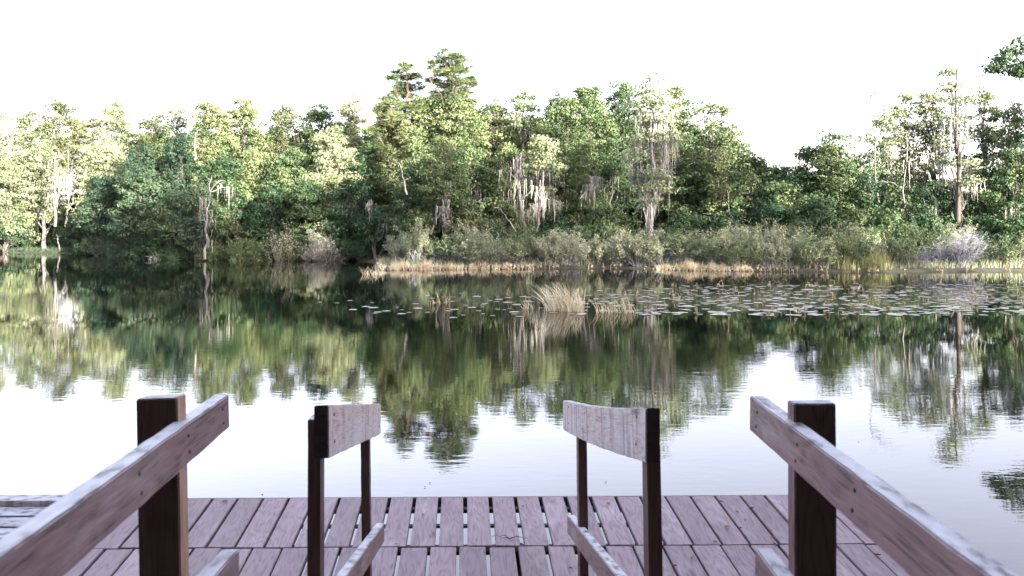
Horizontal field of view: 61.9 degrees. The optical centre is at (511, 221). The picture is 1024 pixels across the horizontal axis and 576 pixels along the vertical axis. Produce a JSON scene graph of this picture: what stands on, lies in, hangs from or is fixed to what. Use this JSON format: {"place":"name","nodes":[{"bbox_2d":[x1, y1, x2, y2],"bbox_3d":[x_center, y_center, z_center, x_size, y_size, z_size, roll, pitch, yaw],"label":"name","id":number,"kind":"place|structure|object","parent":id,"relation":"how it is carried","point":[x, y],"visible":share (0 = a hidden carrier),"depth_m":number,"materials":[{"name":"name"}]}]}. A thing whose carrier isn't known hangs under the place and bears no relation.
{"place":"outdoors","nodes":[
{"label":"outdoors","id":0,"kind":"place"},
{"bbox_2d":[0,253,1023,575],"bbox_3d":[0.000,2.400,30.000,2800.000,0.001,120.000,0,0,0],"label":"water","id":1,"kind":"structure","parent":0,"point":[928,407],"depth_m":13.46,"materials":[{"name":"green liquid"}]},
{"bbox_2d":[0,495,64,538],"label":"side platform","id":2,"kind":"structure","parent":1,"relation":"on","point":[16,511],"depth_m":5.13,"materials":[{"name":"grey wood"}]},
{"bbox_2d":[63,495,909,575],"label":"dock","id":3,"kind":"object","parent":1,"relation":"in","point":[693,526],"visible":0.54,"depth_m":4.73,"materials":[{"name":"brown wood"}]},
{"bbox_2d":[0,394,238,575],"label":"handrail","id":4,"kind":"object","parent":3,"relation":"on","point":[146,477],"visible":1,"depth_m":1.66,"materials":[{"name":"brown wood"}]},
{"bbox_2d":[307,404,383,575],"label":"handrail","id":5,"kind":"object","parent":3,"relation":"on","point":[333,430],"visible":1,"depth_m":2.51,"materials":[{"name":"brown wood"}]},
{"bbox_2d":[563,400,662,575],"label":"handrail","id":6,"kind":"object","parent":3,"relation":"on","point":[634,433],"visible":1,"depth_m":2.66,"materials":[{"name":"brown wood"}]},
{"bbox_2d":[750,396,1018,575],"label":"handrail","id":7,"kind":"object","parent":3,"relation":"on","point":[826,477],"visible":1,"depth_m":1.66,"materials":[{"name":"brown wood"}]},
{"bbox_2d":[347,283,1023,316],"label":"lily pads","id":8,"kind":"object","parent":1,"relation":"on","point":[956,285],"visible":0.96,"depth_m":26.09,"materials":[{"name":"green plant"}]},
{"bbox_2d":[0,243,1023,271],"bbox_3d":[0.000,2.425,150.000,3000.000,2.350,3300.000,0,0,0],"label":"ground","id":9,"kind":"structure","parent":0,"point":[910,269],"depth_m":43.23,"materials":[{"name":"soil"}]},
{"bbox_2d":[0,160,41,251],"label":"broadleaf tree","id":10,"kind":"object","parent":9,"relation":"on","point":[14,181],"visible":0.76,"depth_m":65.03,"materials":[{"name":"green plant"}]},
{"bbox_2d":[0,112,58,247],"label":"broadleaf tree","id":11,"kind":"object","parent":9,"relation":"on","point":[24,137],"visible":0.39,"depth_m":68.45,"materials":[{"name":"green plant"}]},
{"bbox_2d":[13,139,74,248],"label":"broadleaf tree","id":12,"kind":"object","parent":9,"relation":"on","point":[46,208],"visible":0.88,"depth_m":65.61,"materials":[{"name":"green plant"}]},
{"bbox_2d":[23,98,95,236],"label":"broadleaf tree","id":13,"kind":"object","parent":9,"relation":"on","point":[59,106],"visible":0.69,"depth_m":69.51,"materials":[{"name":"green plant"}]},
{"bbox_2d":[64,141,135,227],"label":"broadleaf tree","id":14,"kind":"object","parent":9,"relation":"on","point":[109,158],"visible":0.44,"depth_m":62.31,"materials":[{"name":"green plant"}]},
{"bbox_2d":[70,174,134,246],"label":"broadleaf tree","id":15,"kind":"object","parent":9,"relation":"on","point":[100,203],"visible":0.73,"depth_m":60.33,"materials":[{"name":"green plant"}]},
{"bbox_2d":[72,98,146,196],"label":"broadleaf tree","id":16,"kind":"object","parent":9,"relation":"on","point":[118,126],"visible":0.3,"depth_m":68.62,"materials":[{"name":"green plant"}]},
{"bbox_2d":[101,165,166,246],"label":"broadleaf tree","id":17,"kind":"object","parent":9,"relation":"on","point":[138,208],"visible":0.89,"depth_m":56.43,"materials":[{"name":"green plant"}]},
{"bbox_2d":[103,145,168,237],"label":"broadleaf tree","id":18,"kind":"object","parent":9,"relation":"on","point":[138,159],"visible":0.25,"depth_m":59.52,"materials":[{"name":"green plant"}]},
{"bbox_2d":[123,112,175,235],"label":"broadleaf tree","id":19,"kind":"object","parent":9,"relation":"on","point":[148,138],"visible":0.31,"depth_m":67.50,"materials":[{"name":"green plant"}]},
{"bbox_2d":[138,193,194,251],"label":"broadleaf tree","id":20,"kind":"object","parent":9,"relation":"on","point":[163,204],"visible":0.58,"depth_m":53.49,"materials":[{"name":"green plant"}]},
{"bbox_2d":[154,108,199,194],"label":"broadleaf tree","id":21,"kind":"object","parent":9,"relation":"on","point":[177,118],"visible":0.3,"depth_m":66.68,"materials":[{"name":"green plant"}]},
{"bbox_2d":[151,132,204,245],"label":"broadleaf tree","id":22,"kind":"object","parent":9,"relation":"on","point":[178,179],"visible":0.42,"depth_m":58.56,"materials":[{"name":"green plant"}]},
{"bbox_2d":[158,182,223,259],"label":"broadleaf tree","id":23,"kind":"object","parent":9,"relation":"on","point":[193,219],"visible":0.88,"depth_m":52.66,"materials":[{"name":"green plant"}]},
{"bbox_2d":[178,100,241,195],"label":"broadleaf tree","id":24,"kind":"object","parent":9,"relation":"on","point":[212,121],"visible":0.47,"depth_m":63.42,"materials":[{"name":"green plant"}]},
{"bbox_2d":[191,152,255,249],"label":"broadleaf tree","id":25,"kind":"object","parent":9,"relation":"on","point":[222,168],"visible":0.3,"depth_m":56.54,"materials":[{"name":"green plant"}]},
{"bbox_2d":[204,179,265,247],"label":"broadleaf tree","id":26,"kind":"object","parent":9,"relation":"on","point":[229,215],"visible":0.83,"depth_m":53.59,"materials":[{"name":"green plant"}]},
{"bbox_2d":[219,236,272,260],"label":"shrub","id":27,"kind":"object","parent":9,"relation":"on","point":[237,253],"visible":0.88,"depth_m":52.22,"materials":[{"name":"green plant"}]},
{"bbox_2d":[216,98,278,246],"bbox_3d":[-20.462,-3.502,64.841,5.626,11.789,5.263,0,0,0],"label":"broadleaf tree","id":28,"kind":"object","parent":9,"relation":"on","point":[246,113],"visible":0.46,"depth_m":64.37,"materials":[{"name":"green plant"}]},
{"bbox_2d":[230,149,273,241],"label":"broadleaf tree","id":29,"kind":"object","parent":9,"relation":"on","point":[254,167],"visible":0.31,"depth_m":57.47,"materials":[{"name":"green plant"}]},
{"bbox_2d":[241,181,292,246],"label":"broadleaf tree","id":30,"kind":"object","parent":9,"relation":"on","point":[271,196],"visible":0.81,"depth_m":53.49,"materials":[{"name":"green plant"}]},
{"bbox_2d":[250,103,316,202],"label":"broadleaf tree","id":31,"kind":"object","parent":9,"relation":"on","point":[278,130],"visible":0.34,"depth_m":65.52,"materials":[{"name":"green plant"}]},
{"bbox_2d":[257,146,320,247],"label":"broadleaf tree","id":32,"kind":"object","parent":9,"relation":"on","point":[286,173],"visible":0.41,"depth_m":56.38,"materials":[{"name":"green plant"}]},
{"bbox_2d":[274,178,337,252],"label":"broadleaf tree","id":33,"kind":"object","parent":9,"relation":"on","point":[310,213],"visible":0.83,"depth_m":53.51,"materials":[{"name":"green plant"}]},
{"bbox_2d":[284,102,348,245],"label":"broadleaf tree","id":34,"kind":"object","parent":9,"relation":"on","point":[316,116],"visible":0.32,"depth_m":66.42,"materials":[{"name":"green plant"}]},
{"bbox_2d":[296,125,369,234],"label":"broadleaf tree","id":35,"kind":"object","parent":9,"relation":"on","point":[329,179],"visible":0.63,"depth_m":56.47,"materials":[{"name":"green plant"}]},
{"bbox_2d":[322,182,373,257],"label":"broadleaf tree","id":36,"kind":"object","parent":9,"relation":"on","point":[347,195],"visible":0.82,"depth_m":53.07,"materials":[{"name":"green plant"}]},
{"bbox_2d":[332,92,372,205],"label":"broadleaf tree","id":37,"kind":"object","parent":9,"relation":"on","point":[353,120],"visible":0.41,"depth_m":67.40,"materials":[{"name":"green plant"}]},
{"bbox_2d":[338,144,392,245],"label":"broadleaf tree","id":38,"kind":"object","parent":9,"relation":"on","point":[366,160],"visible":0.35,"depth_m":57.35,"materials":[{"name":"green plant"}]},
{"bbox_2d":[352,204,403,258],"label":"broadleaf tree","id":39,"kind":"object","parent":9,"relation":"on","point":[378,215],"visible":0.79,"depth_m":50.69,"materials":[{"name":"green plant"}]},
{"bbox_2d":[357,99,402,231],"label":"broadleaf tree","id":40,"kind":"object","parent":9,"relation":"on","point":[386,147],"visible":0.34,"depth_m":58.24,"materials":[{"name":"green plant"}]},
{"bbox_2d":[357,58,433,249],"bbox_3d":[-7.899,-4.379,58.457,5.698,13.354,4.071,0,0,0],"label":"pine tree","id":41,"kind":"object","parent":9,"relation":"on","point":[395,116],"visible":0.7,"depth_m":58.08,"materials":[{"name":"green plant"}]},
{"bbox_2d":[386,161,438,257],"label":"broadleaf tree","id":42,"kind":"object","parent":9,"relation":"on","point":[412,198],"visible":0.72,"depth_m":48.20,"materials":[{"name":"green plant"}]},
{"bbox_2d":[382,125,443,240],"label":"broadleaf tree","id":43,"kind":"object","parent":9,"relation":"on","point":[415,149],"visible":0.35,"depth_m":53.75,"materials":[{"name":"green plant"}]},
{"bbox_2d":[393,217,443,262],"bbox_3d":[-4.833,1.014,44.386,2.279,2.508,2.091,0,0,38],"label":"shrub","id":44,"kind":"object","parent":9,"relation":"on","point":[418,243],"visible":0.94,"depth_m":43.97,"materials":[{"name":"green plant"}]},
{"bbox_2d":[393,95,466,239],"bbox_3d":[-5.539,-3.222,58.546,5.390,10.951,5.010,0,0,0],"label":"broadleaf tree","id":45,"kind":"object","parent":9,"relation":"on","point":[429,120],"visible":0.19,"depth_m":57.49,"materials":[{"name":"green plant"}]},
{"bbox_2d":[414,136,478,258],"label":"broadleaf tree","id":46,"kind":"object","parent":9,"relation":"on","point":[448,175],"visible":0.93,"depth_m":47.18,"materials":[{"name":"green plant"}]},
{"bbox_2d":[420,45,481,249],"bbox_3d":[-4.092,-4.781,57.456,4.470,14.065,4.023,0,0,0],"label":"pine tree","id":47,"kind":"object","parent":9,"relation":"on","point":[449,68],"visible":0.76,"depth_m":57.02,"materials":[{"name":"green plant"}]},
{"bbox_2d":[421,95,494,220],"bbox_3d":[-3.704,-3.045,56.824,5.100,10.738,5.337,0,0,0],"label":"broadleaf tree","id":48,"kind":"object","parent":9,"relation":"on","point":[449,123],"visible":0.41,"depth_m":56.31,"materials":[{"name":"green plant"}]},
{"bbox_2d":[443,146,497,239],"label":"broadleaf tree","id":49,"kind":"object","parent":9,"relation":"on","point":[474,166],"visible":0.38,"depth_m":50.73,"materials":[{"name":"green plant"}]},
{"bbox_2d":[442,206,498,258],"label":"broadleaf tree","id":50,"kind":"object","parent":9,"relation":"on","point":[475,217],"visible":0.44,"depth_m":45.74,"materials":[{"name":"green plant"}]},
{"bbox_2d":[444,227,514,265],"bbox_3d":[-1.658,1.263,43.071,3.585,2.098,1.959,0,0,0],"label":"shrub","id":51,"kind":"object","parent":9,"relation":"on","point":[473,246],"visible":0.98,"depth_m":42.78,"materials":[{"name":"green plant"}]},
{"bbox_2d":[470,97,523,216],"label":"broadleaf tree","id":52,"kind":"object","parent":9,"relation":"on","point":[495,110],"visible":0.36,"depth_m":57.34,"materials":[{"name":"green plant"}]},
{"bbox_2d":[0,113,1000,244],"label":"wood","id":53,"kind":"object","parent":9,"relation":"on","point":[662,217],"visible":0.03,"depth_m":64.75,"materials":[{"name":"green plant"}]},
{"bbox_2d":[480,142,536,243],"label":"broadleaf tree","id":54,"kind":"object","parent":9,"relation":"on","point":[504,187],"visible":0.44,"depth_m":50.36,"materials":[{"name":"green plant"}]},
{"bbox_2d":[499,153,543,227],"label":"dead tree","id":55,"kind":"object","parent":9,"relation":"on","point":[519,169],"visible":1,"depth_m":48.06,"materials":[{"name":"grey plant"}]},
{"bbox_2d":[498,87,549,211],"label":"broadleaf tree","id":56,"kind":"object","parent":9,"relation":"on","point":[518,127],"visible":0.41,"depth_m":56.73,"materials":[{"name":"green plant"}]},
{"bbox_2d":[521,134,576,230],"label":"cypress","id":57,"kind":"object","parent":9,"relation":"on","point":[542,161],"visible":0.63,"depth_m":51.62,"materials":[{"name":"green plant"}]},
{"bbox_2d":[522,91,591,221],"bbox_3d":[2.930,-3.112,56.069,4.411,10.946,4.206,0,0,34],"label":"broadleaf tree","id":58,"kind":"object","parent":9,"relation":"on","point":[556,111],"visible":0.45,"depth_m":55.42,"materials":[{"name":"green plant"}]},
{"bbox_2d":[530,229,592,265],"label":"shrub","id":59,"kind":"object","parent":9,"relation":"on","point":[579,251],"visible":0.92,"depth_m":43.85,"materials":[{"name":"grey plant"}]},
{"bbox_2d":[375,257,771,270],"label":"straw grass","id":60,"kind":"structure","parent":9,"relation":"on","point":[430,266],"depth_m":42.24,"materials":[{"name":"beige plant"}]},
{"bbox_2d":[550,137,615,231],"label":"broadleaf tree","id":61,"kind":"object","parent":9,"relation":"on","point":[573,207],"visible":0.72,"depth_m":52.47,"materials":[{"name":"green plant"}]},
{"bbox_2d":[561,84,626,221],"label":"broadleaf tree","id":62,"kind":"object","parent":9,"relation":"on","point":[587,96],"visible":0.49,"depth_m":56.15,"materials":[{"name":"green plant"}]},
{"bbox_2d":[575,206,625,254],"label":"broadleaf tree","id":63,"kind":"object","parent":9,"relation":"on","point":[596,215],"visible":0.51,"depth_m":48.63,"materials":[{"name":"green plant"}]},
{"bbox_2d":[584,138,642,231],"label":"broadleaf tree","id":64,"kind":"object","parent":9,"relation":"on","point":[612,169],"visible":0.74,"depth_m":52.56,"materials":[{"name":"green plant"}]},
{"bbox_2d":[593,80,650,230],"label":"broadleaf tree","id":65,"kind":"object","parent":9,"relation":"on","point":[622,112],"visible":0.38,"depth_m":57.55,"materials":[{"name":"green plant"}]},
{"bbox_2d":[605,229,669,266],"bbox_3d":[6.386,1.317,43.586,3.339,1.992,1.824,0,0,0],"label":"shrub","id":66,"kind":"object","parent":9,"relation":"on","point":[632,251],"visible":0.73,"depth_m":43.42,"materials":[{"name":"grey plant"}]},
{"bbox_2d":[616,70,692,255],"bbox_3d":[7.832,-2.967,47.552,4.270,10.881,3.306,0,0,0],"label":"bald cypress","id":67,"kind":"object","parent":9,"relation":"on","point":[652,137],"visible":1,"depth_m":47.34,"materials":[{"name":"green plant"}]},
{"bbox_2d":[628,228,697,266],"bbox_3d":[7.652,1.310,42.930,3.595,2.002,1.558,0,0,0],"label":"shrub","id":68,"kind":"object","parent":9,"relation":"on","point":[657,250],"visible":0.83,"depth_m":42.94,"materials":[{"name":"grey plant"}]},
{"bbox_2d":[648,82,697,232],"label":"broadleaf tree","id":69,"kind":"object","parent":9,"relation":"on","point":[680,92],"visible":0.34,"depth_m":56.56,"materials":[{"name":"green plant"}]},
{"bbox_2d":[656,139,709,225],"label":"broadleaf tree","id":70,"kind":"object","parent":9,"relation":"on","point":[687,189],"visible":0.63,"depth_m":51.56,"materials":[{"name":"green plant"}]},
{"bbox_2d":[659,209,710,237],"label":"broadleaf tree","id":71,"kind":"object","parent":9,"relation":"on","point":[684,217],"visible":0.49,"depth_m":48.38,"materials":[{"name":"green plant"}]},
{"bbox_2d":[652,229,719,265],"bbox_3d":[8.901,1.326,42.838,3.444,1.936,1.886,0,0,23],"label":"shrub","id":72,"kind":"object","parent":9,"relation":"on","point":[693,243],"visible":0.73,"depth_m":42.62,"materials":[{"name":"green plant"}]},
{"bbox_2d":[677,97,736,231],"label":"broadleaf tree","id":73,"kind":"object","parent":9,"relation":"on","point":[712,125],"visible":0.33,"depth_m":54.66,"materials":[{"name":"green plant"}]},
{"bbox_2d":[691,146,745,252],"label":"broadleaf tree","id":74,"kind":"object","parent":9,"relation":"on","point":[718,185],"visible":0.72,"depth_m":50.53,"materials":[{"name":"green plant"}]},
{"bbox_2d":[691,220,745,267],"bbox_3d":[10.098,1.122,41.969,2.584,2.377,1.888,0,0,0],"label":"shrub","id":75,"kind":"object","parent":9,"relation":"on","point":[722,237],"visible":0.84,"depth_m":41.77,"materials":[{"name":"green plant"}]},
{"bbox_2d":[705,123,762,212],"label":"broadleaf tree","id":76,"kind":"object","parent":9,"relation":"on","point":[730,143],"visible":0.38,"depth_m":52.64,"materials":[{"name":"green plant"}]},
{"bbox_2d":[715,235,765,266],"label":"shrub","id":77,"kind":"object","parent":9,"relation":"on","point":[745,256],"visible":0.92,"depth_m":41.30,"materials":[{"name":"green plant"}]},
{"bbox_2d":[722,168,770,229],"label":"broadleaf tree","id":78,"kind":"object","parent":9,"relation":"on","point":[746,178],"visible":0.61,"depth_m":49.66,"materials":[{"name":"green plant"}]},
{"bbox_2d":[739,226,797,267],"bbox_3d":[12.559,1.258,41.553,2.925,2.101,1.741,0,0,0],"label":"shrub","id":79,"kind":"object","parent":9,"relation":"on","point":[776,248],"visible":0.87,"depth_m":41.38,"materials":[{"name":"green plant"}]},
{"bbox_2d":[745,200,803,257],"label":"broadleaf tree","id":80,"kind":"object","parent":9,"relation":"on","point":[771,211],"visible":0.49,"depth_m":46.58,"materials":[{"name":"green plant"}]},
{"bbox_2d":[756,180,810,226],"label":"broadleaf tree","id":81,"kind":"object","parent":9,"relation":"on","point":[783,187],"visible":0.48,"depth_m":48.48,"materials":[{"name":"green plant"}]},
{"bbox_2d":[783,145,826,235],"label":"broadleaf tree","id":82,"kind":"object","parent":9,"relation":"on","point":[803,171],"visible":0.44,"depth_m":49.57,"materials":[{"name":"green plant"}]},
{"bbox_2d":[786,190,841,240],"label":"broadleaf tree","id":83,"kind":"object","parent":9,"relation":"on","point":[820,209],"visible":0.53,"depth_m":46.10,"materials":[{"name":"green plant"}]},
{"bbox_2d":[796,236,842,268],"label":"shrub","id":84,"kind":"object","parent":9,"relation":"on","point":[818,256],"visible":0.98,"depth_m":40.94,"materials":[{"name":"green plant"}]},
{"bbox_2d":[797,127,874,228],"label":"broadleaf tree","id":85,"kind":"object","parent":9,"relation":"on","point":[834,166],"visible":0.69,"depth_m":48.45,"materials":[{"name":"green plant"}]},
{"bbox_2d":[823,204,876,236],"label":"broadleaf tree","id":86,"kind":"object","parent":9,"relation":"on","point":[853,215],"visible":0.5,"depth_m":45.56,"materials":[{"name":"green plant"}]},
{"bbox_2d":[833,246,894,270],"bbox_3d":[16.812,1.732,40.816,3.231,1.205,2.267,0,0,-5],"label":"reed bed","id":87,"kind":"object","parent":9,"relation":"on","point":[871,263],"visible":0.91,"depth_m":40.63,"materials":[{"name":"green plant"}]},
{"bbox_2d":[836,174,892,248],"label":"broadleaf tree","id":88,"kind":"object","parent":9,"relation":"on","point":[863,188],"visible":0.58,"depth_m":47.51,"materials":[{"name":"green plant"}]},
{"bbox_2d":[855,104,913,248],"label":"broadleaf tree","id":89,"kind":"object","parent":9,"relation":"on","point":[884,141],"visible":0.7,"depth_m":52.62,"materials":[{"name":"green plant"}]},
{"bbox_2d":[864,206,914,257],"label":"broadleaf tree","id":90,"kind":"object","parent":9,"relation":"on","point":[884,220],"visible":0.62,"depth_m":45.14,"materials":[{"name":"green plant"}]},
{"bbox_2d":[872,232,923,267],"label":"shrub","id":91,"kind":"object","parent":9,"relation":"on","point":[898,251],"visible":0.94,"depth_m":41.44,"materials":[{"name":"green plant"}]},
{"bbox_2d":[878,175,936,230],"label":"broadleaf tree","id":92,"kind":"object","parent":9,"relation":"on","point":[897,201],"visible":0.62,"depth_m":47.45,"materials":[{"name":"green plant"}]},
{"bbox_2d":[885,92,947,215],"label":"broadleaf tree","id":93,"kind":"object","parent":9,"relation":"on","point":[907,98],"visible":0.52,"depth_m":53.55,"materials":[{"name":"green plant"}]},
{"bbox_2d":[898,92,960,214],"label":"broadleaf tree","id":94,"kind":"object","parent":9,"relation":"on","point":[930,124],"visible":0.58,"depth_m":52.76,"materials":[{"name":"green plant"}]},
{"bbox_2d":[909,180,965,251],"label":"broadleaf tree","id":95,"kind":"object","parent":9,"relation":"on","point":[933,200],"visible":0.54,"depth_m":48.62,"materials":[{"name":"green plant"}]},
{"bbox_2d":[926,66,991,258],"bbox_3d":[24.021,-2.979,45.859,3.146,10.853,3.251,0,0,0],"label":"bald cypress","id":96,"kind":"object","parent":9,"relation":"on","point":[956,142],"visible":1,"depth_m":45.89,"materials":[{"name":"green plant"}]},
{"bbox_2d":[926,227,996,266],"bbox_3d":[22.172,1.153,42.190,2.759,2.277,2.329,0,0,-30],"label":"bare bush","id":97,"kind":"object","parent":9,"relation":"on","point":[961,259],"visible":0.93,"depth_m":42.03,"materials":[{"name":"grey plant"}]},
{"bbox_2d":[955,86,1003,216],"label":"broadleaf tree","id":98,"kind":"object","parent":9,"relation":"on","point":[987,97],"visible":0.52,"depth_m":51.73,"materials":[{"name":"green plant"}]},
{"bbox_2d":[953,162,1010,257],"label":"broadleaf tree","id":99,"kind":"object","parent":9,"relation":"on","point":[982,208],"visible":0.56,"depth_m":47.70,"materials":[{"name":"green plant"}]},
{"bbox_2d":[954,213,1021,255],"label":"broadleaf tree","id":100,"kind":"object","parent":9,"relation":"on","point":[986,220],"visible":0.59,"depth_m":44.91,"materials":[{"name":"green plant"}]},
{"bbox_2d":[979,35,1023,88],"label":"broadleaf tree","id":101,"kind":"object","parent":9,"relation":"on","point":[997,63],"visible":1,"depth_m":38.03,"materials":[{"name":"green plant"}]},
{"bbox_2d":[981,102,1023,212],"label":"broadleaf tree","id":102,"kind":"object","parent":9,"relation":"on","point":[1009,113],"visible":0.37,"depth_m":49.82,"materials":[{"name":"green plant"}]},
{"bbox_2d":[984,139,1023,222],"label":"broadleaf tree","id":103,"kind":"object","parent":9,"relation":"on","point":[1015,179],"visible":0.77,"depth_m":46.78,"materials":[{"name":"green plant"}]},
{"bbox_2d":[0,0,1023,219],"label":"sky","id":104,"kind":"structure","parent":0,"point":[788,70],"materials":[{"name":"white"}]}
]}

